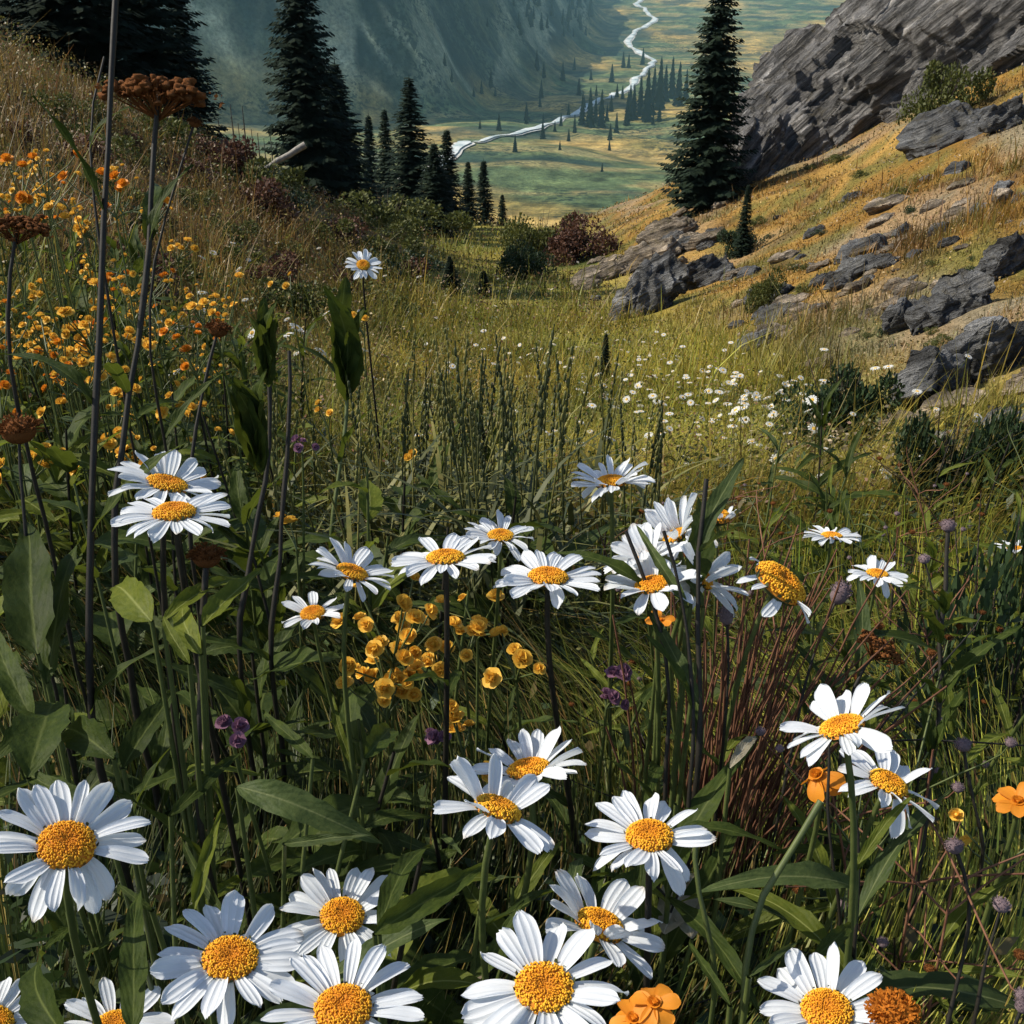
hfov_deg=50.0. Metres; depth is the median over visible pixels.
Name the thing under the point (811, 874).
leafy plant
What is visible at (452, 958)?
leafy plant
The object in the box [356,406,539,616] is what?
grass stalk
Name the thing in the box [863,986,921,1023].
withered flower
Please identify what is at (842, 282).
rock ledge
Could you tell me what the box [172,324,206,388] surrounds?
leafy plant
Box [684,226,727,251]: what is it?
rock ledge
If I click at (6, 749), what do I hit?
leafy plant
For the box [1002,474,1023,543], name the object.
leafy plant
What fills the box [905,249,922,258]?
rock ledge
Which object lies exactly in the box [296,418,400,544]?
grass stalk
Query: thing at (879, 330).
shrub
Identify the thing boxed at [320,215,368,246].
shrub
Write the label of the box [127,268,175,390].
golden flower
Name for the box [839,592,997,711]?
leafy plant
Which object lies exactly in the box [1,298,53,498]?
leafy plant
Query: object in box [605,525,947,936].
dry tuft
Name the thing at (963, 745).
dried stalk
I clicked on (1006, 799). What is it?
orange flower
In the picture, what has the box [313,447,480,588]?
grass stalk
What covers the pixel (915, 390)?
meadow daisy
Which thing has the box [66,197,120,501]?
golden flower
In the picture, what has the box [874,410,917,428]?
rock ledge
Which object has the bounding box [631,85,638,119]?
spruce
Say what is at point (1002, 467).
leafy plant
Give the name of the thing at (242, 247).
shrub
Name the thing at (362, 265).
daisy
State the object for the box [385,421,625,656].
grass stalk
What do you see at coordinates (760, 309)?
rock ledge
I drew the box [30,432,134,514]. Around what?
golden flower
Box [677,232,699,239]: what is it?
rock ledge
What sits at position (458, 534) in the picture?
leafy plant
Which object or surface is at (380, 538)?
grass stalk
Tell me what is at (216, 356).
leafy plant
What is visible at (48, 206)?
golden flower
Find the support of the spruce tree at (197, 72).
on the meadow
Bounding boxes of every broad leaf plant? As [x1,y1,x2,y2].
[0,522,118,1009]
[18,889,147,1023]
[23,685,241,1023]
[108,568,261,1016]
[117,809,221,1023]
[235,709,398,1009]
[372,844,481,1023]
[567,854,605,969]
[636,497,714,952]
[688,922,851,1023]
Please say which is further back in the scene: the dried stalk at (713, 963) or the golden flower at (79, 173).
the golden flower at (79, 173)
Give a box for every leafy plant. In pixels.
[0,186,69,302]
[0,216,52,290]
[0,234,33,329]
[0,234,51,314]
[0,267,45,415]
[0,303,67,492]
[0,396,139,610]
[0,443,45,503]
[0,451,87,556]
[0,480,81,655]
[0,484,99,716]
[0,521,14,650]
[0,532,75,663]
[0,565,8,636]
[0,595,102,790]
[0,679,148,870]
[0,797,22,831]
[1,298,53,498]
[1,449,76,632]
[6,393,133,640]
[6,861,160,1021]
[7,338,71,446]
[17,483,189,779]
[22,213,128,344]
[26,284,96,370]
[31,239,98,363]
[34,412,106,549]
[46,397,97,612]
[50,563,122,695]
[57,621,83,696]
[58,355,153,501]
[59,522,189,702]
[61,419,130,600]
[65,585,164,697]
[66,271,172,446]
[70,398,240,606]
[72,251,118,292]
[75,516,196,679]
[78,335,190,463]
[78,391,206,534]
[81,491,218,670]
[85,236,132,340]
[86,323,163,386]
[94,490,232,571]
[101,299,263,523]
[107,223,182,359]
[109,317,151,400]
[110,234,201,374]
[115,606,276,782]
[121,288,186,369]
[122,518,238,747]
[129,320,198,401]
[131,371,226,620]
[131,690,395,831]
[134,393,161,453]
[140,605,254,755]
[141,332,213,500]
[144,630,374,895]
[155,426,215,526]
[168,433,247,585]
[168,454,229,582]
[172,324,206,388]
[177,526,327,735]
[178,416,319,633]
[181,399,274,622]
[182,316,244,408]
[187,508,310,646]
[191,341,251,439]
[191,368,244,518]
[193,422,257,500]
[194,427,266,570]
[197,370,257,466]
[198,296,238,357]
[200,365,257,531]
[202,461,308,699]
[206,621,331,764]
[208,380,275,468]
[208,402,281,508]
[209,314,300,441]
[209,508,360,711]
[215,342,293,415]
[216,317,280,395]
[217,816,442,939]
[218,335,298,479]
[222,424,325,595]
[222,463,273,517]
[225,325,251,376]
[228,324,250,378]
[244,853,445,992]
[248,337,307,425]
[250,311,335,435]
[251,916,448,1023]
[252,707,456,1020]
[253,382,342,516]
[262,648,402,826]
[267,410,330,564]
[273,311,292,394]
[273,527,424,685]
[277,687,499,894]
[279,806,448,954]
[295,533,453,715]
[295,857,496,1023]
[302,467,442,726]
[325,510,422,722]
[336,872,608,1023]
[349,476,465,664]
[351,527,420,653]
[365,813,520,942]
[381,494,436,592]
[385,415,465,600]
[386,590,514,812]
[392,527,485,728]
[416,474,579,659]
[426,685,592,841]
[433,516,514,623]
[443,477,565,684]
[453,422,561,515]
[457,398,542,529]
[462,633,537,727]
[462,841,562,980]
[467,522,643,700]
[479,528,562,656]
[508,463,567,511]
[536,627,672,773]
[542,686,670,819]
[542,735,781,1014]
[543,483,591,559]
[543,912,634,1005]
[582,602,776,795]
[585,440,638,543]
[587,522,652,658]
[591,881,829,1016]
[597,497,650,614]
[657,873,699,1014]
[701,789,1015,1009]
[712,502,825,635]
[729,554,853,785]
[729,669,941,836]
[734,427,804,625]
[747,578,936,823]
[763,424,914,604]
[765,616,964,840]
[766,469,889,616]
[769,375,871,531]
[784,514,861,606]
[809,464,856,605]
[822,523,908,626]
[836,551,923,687]
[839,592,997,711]
[846,665,1001,865]
[860,533,1008,680]
[881,471,932,553]
[925,684,1023,874]
[930,606,1013,710]
[958,432,1023,559]
[966,490,1023,688]
[976,544,1020,725]
[980,486,1021,494]
[997,474,1023,531]
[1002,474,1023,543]
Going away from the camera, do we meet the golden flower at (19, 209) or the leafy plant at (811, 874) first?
the leafy plant at (811, 874)
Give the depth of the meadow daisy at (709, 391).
5.77 m
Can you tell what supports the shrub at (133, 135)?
on the meadow
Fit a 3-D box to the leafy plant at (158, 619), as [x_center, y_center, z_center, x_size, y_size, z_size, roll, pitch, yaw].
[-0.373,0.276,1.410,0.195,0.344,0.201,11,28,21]
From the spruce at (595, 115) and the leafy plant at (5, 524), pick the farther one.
the spruce at (595, 115)
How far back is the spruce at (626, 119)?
1104.27 m
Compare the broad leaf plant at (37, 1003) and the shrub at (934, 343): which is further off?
the shrub at (934, 343)
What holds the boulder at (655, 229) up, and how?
on the meadow
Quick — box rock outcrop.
[716,0,1023,197]
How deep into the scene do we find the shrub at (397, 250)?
18.37 m
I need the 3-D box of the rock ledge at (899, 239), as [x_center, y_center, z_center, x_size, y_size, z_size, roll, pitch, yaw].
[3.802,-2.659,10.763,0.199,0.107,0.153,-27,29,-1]
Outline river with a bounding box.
[440,0,656,166]
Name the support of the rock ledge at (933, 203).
on the meadow
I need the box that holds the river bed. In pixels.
[422,0,657,178]
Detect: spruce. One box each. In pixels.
[480,80,483,93]
[489,69,493,87]
[495,114,501,130]
[512,135,517,152]
[516,12,519,28]
[523,102,529,120]
[529,8,533,27]
[534,51,539,67]
[536,57,539,70]
[538,79,543,97]
[539,12,543,30]
[540,121,545,138]
[541,62,545,77]
[549,0,554,16]
[558,113,562,125]
[560,62,565,80]
[573,117,576,132]
[576,0,582,6]
[576,79,581,95]
[577,93,585,125]
[578,14,582,29]
[584,88,595,127]
[588,0,592,16]
[593,96,598,123]
[597,89,605,126]
[600,115,604,127]
[605,102,609,120]
[607,123,612,139]
[608,63,614,81]
[608,95,613,111]
[613,114,618,132]
[614,83,618,96]
[620,86,624,98]
[621,52,625,67]
[623,97,629,125]
[626,55,630,67]
[626,85,632,103]
[629,103,633,120]
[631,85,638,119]
[637,76,643,115]
[640,47,645,64]
[640,68,654,121]
[650,66,656,100]
[651,95,655,115]
[654,57,665,110]
[656,104,661,121]
[663,65,670,101]
[668,56,675,98]
[672,62,683,105]
[682,68,689,99]
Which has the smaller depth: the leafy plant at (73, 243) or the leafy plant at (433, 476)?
the leafy plant at (433, 476)
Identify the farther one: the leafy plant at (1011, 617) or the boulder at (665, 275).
the boulder at (665, 275)
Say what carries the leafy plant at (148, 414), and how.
on the meadow
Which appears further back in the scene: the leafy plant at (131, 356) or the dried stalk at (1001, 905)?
the leafy plant at (131, 356)
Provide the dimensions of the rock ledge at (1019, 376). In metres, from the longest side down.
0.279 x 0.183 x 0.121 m
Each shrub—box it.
[0,120,41,155]
[0,163,30,182]
[21,88,76,113]
[28,153,66,173]
[29,177,91,201]
[40,276,77,293]
[41,247,91,283]
[41,252,105,286]
[43,162,103,195]
[56,129,98,143]
[58,133,115,165]
[60,239,97,254]
[63,119,105,139]
[66,97,106,120]
[73,132,138,164]
[86,90,116,110]
[87,113,123,126]
[88,196,167,241]
[97,236,132,263]
[97,249,140,295]
[98,179,145,213]
[104,109,198,148]
[107,254,174,288]
[117,128,144,153]
[120,154,158,169]
[122,267,177,305]
[123,191,172,221]
[138,251,180,287]
[155,217,182,241]
[155,270,178,303]
[158,253,203,288]
[159,151,219,183]
[161,185,192,199]
[174,195,206,212]
[178,188,220,209]
[182,133,222,161]
[194,246,243,269]
[200,269,245,295]
[201,212,221,228]
[204,135,260,180]
[204,156,223,169]
[207,217,262,243]
[212,156,307,194]
[216,245,265,270]
[221,241,246,261]
[227,292,276,312]
[236,276,309,309]
[237,176,298,226]
[242,266,292,290]
[244,278,314,309]
[246,262,293,290]
[263,251,300,279]
[267,248,300,275]
[279,241,301,254]
[281,183,314,213]
[286,217,354,251]
[287,279,336,319]
[313,272,399,306]
[318,263,365,296]
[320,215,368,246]
[347,254,383,279]
[352,235,422,265]
[362,248,403,283]
[372,216,423,245]
[382,295,421,321]
[389,244,438,266]
[389,247,445,273]
[394,256,428,288]
[747,216,766,225]
[764,233,775,238]
[785,261,809,272]
[796,283,818,292]
[804,163,816,169]
[810,228,827,234]
[822,154,850,163]
[831,308,845,315]
[847,170,869,177]
[851,495,1023,816]
[861,332,875,338]
[876,327,886,336]
[896,188,918,193]
[901,205,916,213]
[910,485,1023,782]
[923,327,939,334]
[923,339,942,348]
[924,259,934,265]
[927,333,953,343]
[964,265,975,270]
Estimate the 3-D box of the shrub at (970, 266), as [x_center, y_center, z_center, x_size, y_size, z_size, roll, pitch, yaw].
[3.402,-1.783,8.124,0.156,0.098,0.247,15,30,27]
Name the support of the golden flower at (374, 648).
on the meadow
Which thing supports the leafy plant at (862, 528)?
on the meadow
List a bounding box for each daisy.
[0,780,150,1023]
[0,977,26,1023]
[64,977,174,1023]
[107,449,261,863]
[110,492,252,926]
[150,890,303,1023]
[247,328,277,356]
[261,938,423,1023]
[279,867,391,986]
[281,591,375,814]
[284,323,302,348]
[284,332,300,373]
[293,347,326,391]
[308,538,393,822]
[345,249,400,556]
[391,533,496,949]
[433,753,554,1023]
[437,509,533,800]
[460,910,628,1023]
[472,726,585,978]
[493,549,600,900]
[537,869,664,1015]
[571,454,665,769]
[582,403,596,439]
[584,790,715,987]
[604,520,686,817]
[604,547,702,872]
[623,395,639,419]
[633,493,717,792]
[648,393,657,431]
[654,534,748,848]
[655,557,811,859]
[665,412,673,454]
[684,393,691,419]
[687,400,693,408]
[688,506,736,778]
[704,389,712,412]
[708,390,723,429]
[712,367,726,388]
[723,402,731,432]
[726,401,749,455]
[728,375,743,415]
[730,406,764,452]
[731,683,913,968]
[735,394,760,423]
[741,416,749,438]
[753,748,938,966]
[757,941,882,1023]
[763,525,861,690]
[795,423,817,451]
[806,395,818,420]
[818,348,827,382]
[836,555,907,768]
[870,366,880,384]
[909,389,922,426]
[947,354,971,382]
[994,540,1021,575]
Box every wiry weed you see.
[510,843,772,1014]
[568,702,684,805]
[569,779,759,866]
[587,616,650,714]
[595,502,664,691]
[615,570,744,661]
[634,553,753,718]
[682,488,829,674]
[691,491,836,780]
[693,590,792,706]
[704,762,838,945]
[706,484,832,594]
[710,481,781,604]
[722,482,776,628]
[754,727,1023,1023]
[755,926,1001,1020]
[757,744,935,1023]
[758,610,1023,837]
[765,634,1017,962]
[782,713,919,880]
[783,749,1023,1023]
[785,559,847,673]
[788,651,911,765]
[802,613,968,808]
[809,503,934,734]
[814,648,964,957]
[847,555,995,674]
[852,674,1016,838]
[859,424,1011,614]
[871,503,981,623]
[872,541,975,660]
[872,545,952,652]
[874,553,1002,833]
[877,456,1010,590]
[898,442,968,611]
[899,536,1021,728]
[909,626,1021,790]
[978,422,1023,596]
[978,512,1020,658]
[988,609,1023,770]
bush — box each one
[326,189,473,244]
[495,236,557,279]
[500,211,580,259]
[543,210,629,265]
[716,225,767,259]
[744,266,787,315]
[768,339,904,449]
[890,380,1001,539]
[896,55,996,125]
[974,380,1023,531]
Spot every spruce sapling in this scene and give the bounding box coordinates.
[437,255,466,301]
[475,271,493,296]
[730,185,755,257]
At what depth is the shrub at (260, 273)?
7.88 m
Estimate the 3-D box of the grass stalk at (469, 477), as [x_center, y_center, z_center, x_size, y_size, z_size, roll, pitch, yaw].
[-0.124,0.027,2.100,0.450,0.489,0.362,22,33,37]
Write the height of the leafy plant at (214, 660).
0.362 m
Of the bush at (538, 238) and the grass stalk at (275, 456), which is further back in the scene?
the bush at (538, 238)
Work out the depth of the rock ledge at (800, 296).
10.37 m
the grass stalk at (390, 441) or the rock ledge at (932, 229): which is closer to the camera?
the grass stalk at (390, 441)
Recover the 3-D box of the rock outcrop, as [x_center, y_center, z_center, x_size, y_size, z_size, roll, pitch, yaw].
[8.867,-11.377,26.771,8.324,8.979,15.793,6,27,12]
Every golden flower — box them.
[0,148,76,331]
[0,150,100,490]
[0,172,46,403]
[0,181,97,498]
[0,183,27,400]
[0,208,37,526]
[0,281,36,437]
[0,299,32,522]
[0,308,31,499]
[0,312,74,494]
[0,314,12,416]
[0,327,15,590]
[0,356,21,527]
[0,369,21,524]
[0,435,27,521]
[0,442,65,680]
[5,162,87,371]
[9,187,103,369]
[11,305,54,423]
[12,321,79,492]
[12,334,78,493]
[15,289,83,599]
[17,173,81,409]
[18,203,39,343]
[27,149,112,484]
[27,325,111,577]
[28,278,45,347]
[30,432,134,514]
[33,335,99,533]
[33,338,86,427]
[34,164,102,314]
[36,370,142,566]
[41,361,107,578]
[43,202,110,560]
[43,306,150,633]
[43,307,111,578]
[43,373,125,576]
[44,199,80,409]
[47,324,121,573]
[49,323,110,490]
[51,352,122,661]
[53,370,122,575]
[57,167,168,446]
[57,278,146,651]
[64,254,101,433]
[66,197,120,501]
[68,305,109,499]
[69,210,138,483]
[70,320,135,575]
[71,207,136,502]
[72,317,115,419]
[82,329,155,482]
[87,269,168,561]
[88,298,137,383]
[93,253,157,553]
[99,176,158,433]
[99,396,130,499]
[100,392,234,558]
[104,278,173,437]
[107,443,141,500]
[110,163,153,432]
[110,258,141,461]
[111,268,187,408]
[111,309,166,398]
[113,289,176,447]
[113,333,155,430]
[115,291,159,396]
[115,445,186,658]
[124,309,158,436]
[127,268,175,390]
[138,307,207,391]
[139,358,189,398]
[141,197,199,425]
[148,331,180,390]
[150,413,222,465]
[152,304,220,423]
[155,391,236,674]
[159,327,234,620]
[165,293,230,506]
[167,237,217,454]
[184,283,205,367]
[186,272,261,567]
[193,364,228,472]
[198,353,226,497]
[208,285,230,359]
[268,272,321,504]
[275,511,305,725]
[314,399,354,589]
[330,572,438,829]
[335,668,422,832]
[339,612,413,775]
[351,311,374,543]
[355,656,397,776]
[355,666,412,792]
[389,640,436,824]
[391,611,429,809]
[404,449,428,618]
[414,625,465,822]
[434,594,489,859]
[443,699,491,893]
[457,588,507,857]
[482,626,545,730]
[948,808,1023,960]
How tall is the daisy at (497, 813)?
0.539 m
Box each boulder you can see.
[608,249,689,320]
[614,235,684,275]
[636,216,697,243]
[685,253,734,289]
[804,353,832,368]
[829,252,880,279]
[880,296,917,334]
[891,221,912,236]
[891,345,974,408]
[895,100,990,161]
[904,268,995,335]
[940,315,1023,382]
[972,406,1023,431]
[973,231,1023,280]
[977,93,1023,132]
[991,188,1014,206]
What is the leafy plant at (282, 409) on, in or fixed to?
on the meadow
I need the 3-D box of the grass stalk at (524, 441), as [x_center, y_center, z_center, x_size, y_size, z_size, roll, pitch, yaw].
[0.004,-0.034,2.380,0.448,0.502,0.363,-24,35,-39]
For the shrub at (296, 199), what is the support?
on the meadow
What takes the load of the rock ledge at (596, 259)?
on the meadow
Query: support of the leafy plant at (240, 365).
on the meadow
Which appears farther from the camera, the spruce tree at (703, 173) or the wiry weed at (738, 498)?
the spruce tree at (703, 173)
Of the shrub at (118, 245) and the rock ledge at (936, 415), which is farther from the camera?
the shrub at (118, 245)
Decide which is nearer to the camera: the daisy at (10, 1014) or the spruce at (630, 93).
the daisy at (10, 1014)
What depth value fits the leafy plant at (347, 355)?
1.55 m
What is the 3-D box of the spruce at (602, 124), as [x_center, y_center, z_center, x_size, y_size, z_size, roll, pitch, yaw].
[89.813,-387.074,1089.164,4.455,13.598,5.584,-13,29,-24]
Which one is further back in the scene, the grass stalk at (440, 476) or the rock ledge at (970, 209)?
the rock ledge at (970, 209)
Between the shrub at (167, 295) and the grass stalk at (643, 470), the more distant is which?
the shrub at (167, 295)
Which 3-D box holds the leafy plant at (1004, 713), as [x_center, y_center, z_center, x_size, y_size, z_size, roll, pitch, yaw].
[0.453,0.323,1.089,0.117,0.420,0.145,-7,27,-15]
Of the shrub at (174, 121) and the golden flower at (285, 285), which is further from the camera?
the shrub at (174, 121)
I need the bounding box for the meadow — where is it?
[0,38,1023,1023]
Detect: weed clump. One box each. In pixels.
[781,440,830,469]
[881,504,921,533]
[883,419,903,446]
[944,411,976,429]
[995,400,1015,408]
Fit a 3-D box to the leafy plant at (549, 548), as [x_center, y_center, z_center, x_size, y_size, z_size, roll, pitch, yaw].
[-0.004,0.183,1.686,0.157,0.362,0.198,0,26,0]
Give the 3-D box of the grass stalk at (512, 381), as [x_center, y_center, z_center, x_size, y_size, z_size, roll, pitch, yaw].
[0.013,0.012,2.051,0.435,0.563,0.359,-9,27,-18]
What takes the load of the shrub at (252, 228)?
on the meadow
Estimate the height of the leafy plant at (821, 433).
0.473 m
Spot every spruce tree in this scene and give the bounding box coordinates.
[0,0,56,42]
[0,0,169,87]
[10,0,59,54]
[98,0,220,129]
[163,0,237,146]
[258,0,364,214]
[321,60,386,218]
[360,114,381,197]
[372,108,399,210]
[381,72,461,234]
[412,143,470,238]
[438,130,472,229]
[459,162,483,225]
[474,158,498,225]
[494,193,508,225]
[657,0,758,217]
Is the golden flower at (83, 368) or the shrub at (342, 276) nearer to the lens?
the golden flower at (83, 368)
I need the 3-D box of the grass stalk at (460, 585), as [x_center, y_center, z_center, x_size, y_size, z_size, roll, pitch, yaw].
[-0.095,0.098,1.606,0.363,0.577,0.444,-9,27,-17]
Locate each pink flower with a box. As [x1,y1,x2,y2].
[214,714,298,975]
[291,434,319,703]
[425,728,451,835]
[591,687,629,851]
[604,663,632,880]
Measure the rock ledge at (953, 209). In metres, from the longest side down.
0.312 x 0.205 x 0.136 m
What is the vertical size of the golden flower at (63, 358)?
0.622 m
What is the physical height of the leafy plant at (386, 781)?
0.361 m
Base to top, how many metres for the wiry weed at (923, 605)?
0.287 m
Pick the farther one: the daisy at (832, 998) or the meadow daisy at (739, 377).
the meadow daisy at (739, 377)
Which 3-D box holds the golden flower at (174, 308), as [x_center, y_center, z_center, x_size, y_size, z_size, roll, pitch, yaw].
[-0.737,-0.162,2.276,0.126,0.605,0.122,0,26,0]
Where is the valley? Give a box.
[10,0,845,226]
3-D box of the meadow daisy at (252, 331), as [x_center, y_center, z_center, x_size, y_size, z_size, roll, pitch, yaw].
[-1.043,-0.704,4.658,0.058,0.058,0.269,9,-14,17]
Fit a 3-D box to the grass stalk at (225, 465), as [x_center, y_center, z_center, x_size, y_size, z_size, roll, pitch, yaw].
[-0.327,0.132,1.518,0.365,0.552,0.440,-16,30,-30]
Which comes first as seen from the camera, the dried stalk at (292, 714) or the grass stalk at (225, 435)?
the dried stalk at (292, 714)
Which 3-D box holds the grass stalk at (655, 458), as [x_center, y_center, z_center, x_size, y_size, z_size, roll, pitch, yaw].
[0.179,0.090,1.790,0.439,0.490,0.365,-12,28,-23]
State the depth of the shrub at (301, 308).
7.87 m
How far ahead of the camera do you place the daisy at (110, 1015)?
0.78 m
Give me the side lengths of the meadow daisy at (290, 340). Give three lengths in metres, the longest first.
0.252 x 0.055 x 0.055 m
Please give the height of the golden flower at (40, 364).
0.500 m
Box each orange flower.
[609,999,657,1023]
[629,984,680,1023]
[640,610,674,815]
[770,767,845,999]
[967,782,1023,962]
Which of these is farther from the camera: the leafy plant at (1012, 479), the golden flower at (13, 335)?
the leafy plant at (1012, 479)
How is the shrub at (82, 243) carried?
on the meadow
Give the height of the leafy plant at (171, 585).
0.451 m
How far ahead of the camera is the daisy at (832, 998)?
0.60 m
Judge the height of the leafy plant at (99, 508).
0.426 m
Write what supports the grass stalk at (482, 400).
on the meadow
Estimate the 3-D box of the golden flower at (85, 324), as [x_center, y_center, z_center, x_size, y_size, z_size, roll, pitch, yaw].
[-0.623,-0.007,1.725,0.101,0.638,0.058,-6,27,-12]
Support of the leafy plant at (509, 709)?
on the meadow
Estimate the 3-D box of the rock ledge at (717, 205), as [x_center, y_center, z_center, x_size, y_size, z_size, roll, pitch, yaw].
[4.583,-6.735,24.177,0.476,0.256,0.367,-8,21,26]
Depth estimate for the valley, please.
1131.34 m
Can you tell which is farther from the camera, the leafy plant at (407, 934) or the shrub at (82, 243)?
the shrub at (82, 243)
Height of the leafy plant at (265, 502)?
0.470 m
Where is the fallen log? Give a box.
[266,142,306,167]
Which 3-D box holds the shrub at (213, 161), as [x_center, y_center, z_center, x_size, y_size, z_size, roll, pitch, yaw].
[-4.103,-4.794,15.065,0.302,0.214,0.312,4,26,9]
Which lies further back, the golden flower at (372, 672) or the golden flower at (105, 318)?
the golden flower at (105, 318)
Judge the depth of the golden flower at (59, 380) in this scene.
1.86 m
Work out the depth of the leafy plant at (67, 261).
2.81 m
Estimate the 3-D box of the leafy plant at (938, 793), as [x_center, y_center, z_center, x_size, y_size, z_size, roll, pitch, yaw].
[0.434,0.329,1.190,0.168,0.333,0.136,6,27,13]
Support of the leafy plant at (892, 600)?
on the meadow
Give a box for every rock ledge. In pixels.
[570,261,620,283]
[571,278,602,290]
[586,256,604,264]
[586,295,600,300]
[599,254,621,263]
[661,216,696,223]
[661,230,683,239]
[670,207,687,217]
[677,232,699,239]
[677,236,689,243]
[677,256,687,263]
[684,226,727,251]
[696,241,714,250]
[705,227,716,231]
[711,200,729,209]
[719,268,737,281]
[722,267,741,278]
[726,320,744,328]
[730,299,743,308]
[732,328,774,351]
[736,265,761,278]
[750,283,794,307]
[751,306,768,320]
[751,322,795,339]
[757,302,794,324]
[767,249,800,263]
[771,294,793,303]
[772,215,781,219]
[782,292,811,302]
[784,302,811,316]
[790,314,799,321]
[794,253,805,259]
[802,224,825,239]
[806,258,831,273]
[808,271,834,287]
[811,301,828,311]
[823,275,853,291]
[833,233,887,264]
[833,271,844,277]
[835,292,845,296]
[838,327,861,336]
[840,190,863,202]
[841,276,873,294]
[848,242,882,257]
[858,308,882,320]
[860,274,874,279]
[863,193,908,215]
[864,268,877,275]
[865,212,894,229]
[874,243,893,254]
[874,295,898,310]
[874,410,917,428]
[875,256,898,268]
[876,253,892,257]
[882,277,907,292]
[883,229,894,238]
[890,233,906,243]
[891,280,913,293]
[894,280,927,296]
[899,410,943,425]
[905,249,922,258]
[907,274,917,279]
[916,405,937,414]
[919,199,945,213]
[921,387,988,410]
[926,221,950,236]
[929,280,937,289]
[934,429,964,445]
[937,235,959,247]
[942,160,971,175]
[942,206,964,218]
[946,177,974,190]
[951,197,971,206]
[953,243,969,251]
[969,202,990,214]
[978,378,987,383]
[988,179,1014,194]
[1000,267,1015,276]
[1001,367,1023,395]
[1015,383,1023,394]
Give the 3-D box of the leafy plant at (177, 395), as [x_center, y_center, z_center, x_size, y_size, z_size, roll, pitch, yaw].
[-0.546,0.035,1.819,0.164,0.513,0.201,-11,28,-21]
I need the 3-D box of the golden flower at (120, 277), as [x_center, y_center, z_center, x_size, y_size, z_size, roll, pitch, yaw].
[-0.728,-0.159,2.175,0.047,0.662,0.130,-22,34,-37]
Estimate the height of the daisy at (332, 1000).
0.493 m
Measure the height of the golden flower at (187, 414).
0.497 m
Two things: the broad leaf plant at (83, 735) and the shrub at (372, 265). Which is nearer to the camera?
the broad leaf plant at (83, 735)
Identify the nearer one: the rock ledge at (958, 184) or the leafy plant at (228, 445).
the leafy plant at (228, 445)
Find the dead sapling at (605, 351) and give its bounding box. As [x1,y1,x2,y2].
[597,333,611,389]
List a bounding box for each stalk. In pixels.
[0,0,187,988]
[0,213,88,718]
[0,412,96,858]
[76,74,224,851]
[89,56,192,781]
[113,542,276,1023]
[142,428,386,644]
[148,116,222,813]
[166,435,470,719]
[170,453,464,728]
[187,318,232,780]
[193,401,471,684]
[204,388,395,600]
[206,351,310,882]
[214,410,340,556]
[215,401,342,620]
[217,375,470,641]
[221,469,398,640]
[222,296,305,833]
[230,413,347,537]
[233,408,557,684]
[248,408,435,620]
[249,377,388,566]
[250,433,375,583]
[255,433,415,532]
[257,421,357,620]
[261,418,364,519]
[269,439,436,546]
[270,368,433,641]
[276,436,384,591]
[287,369,463,667]
[289,382,456,553]
[289,399,491,623]
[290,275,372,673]
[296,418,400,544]
[298,395,504,598]
[301,329,454,535]
[305,370,456,615]
[305,385,543,677]
[309,390,504,588]
[309,429,472,557]
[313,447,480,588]
[313,462,466,569]
[314,416,541,588]
[316,333,540,594]
[317,373,445,585]
[317,403,437,540]
[319,350,615,652]
[319,363,494,537]
[319,429,458,620]
[321,334,577,694]
[322,406,407,550]
[323,413,431,551]
[324,425,575,667]
[325,371,517,593]
[326,322,558,636]
[328,386,518,623]
[329,341,641,694]
[329,417,633,722]
[331,366,631,693]
[332,407,601,654]
[345,372,497,584]
[346,446,385,623]
[350,386,486,499]
[352,385,528,528]
[355,414,436,548]
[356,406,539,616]
[358,406,483,532]
[361,375,548,595]
[366,340,603,696]
[370,383,502,534]
[377,389,619,629]
[382,397,526,508]
[383,393,554,551]
[383,405,593,571]
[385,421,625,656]
[386,393,628,714]
[387,378,591,555]
[387,408,498,517]
[388,378,589,569]
[388,422,542,568]
[391,369,554,531]
[393,354,584,492]
[395,366,615,647]
[396,412,629,643]
[403,357,637,700]
[404,341,642,707]
[407,394,487,500]
[408,390,589,702]
[411,374,607,524]
[414,352,578,515]
[414,378,584,514]
[422,399,627,551]
[423,414,564,488]
[425,330,614,521]
[426,341,569,592]
[432,354,714,717]
[433,405,590,514]
[437,382,607,647]
[437,390,609,711]
[437,412,645,671]
[441,384,593,705]
[445,357,648,627]
[448,383,568,536]
[454,417,605,513]
[455,386,635,671]
[455,393,601,604]
[457,324,666,693]
[458,404,620,562]
[460,365,611,601]
[464,374,593,519]
[474,420,679,641]
[476,343,642,533]
[477,362,632,615]
[492,413,695,639]
[496,353,696,562]
[497,391,628,515]
[503,366,737,634]
[505,371,708,645]
[506,429,763,667]
[540,399,767,647]
[550,437,755,662]
[553,408,752,647]
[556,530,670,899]
[559,393,771,543]
[569,396,761,650]
[572,413,765,668]
[583,402,729,519]
[587,407,749,616]
[600,411,739,575]
[640,530,695,987]
[647,457,745,973]
[692,824,717,1023]
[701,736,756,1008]
[709,606,735,856]
[738,799,823,1023]
[755,579,852,936]
[819,628,908,899]
[826,743,841,925]
[852,813,860,959]
[862,553,938,901]
[896,518,1021,949]
[944,836,970,1023]
[953,736,984,959]
[971,895,1011,1023]
[1013,997,1023,1023]
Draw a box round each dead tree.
[230,104,234,137]
[242,106,247,161]
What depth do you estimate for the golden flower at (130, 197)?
2.51 m
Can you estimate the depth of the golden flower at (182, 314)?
2.13 m
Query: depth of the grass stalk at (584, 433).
2.19 m

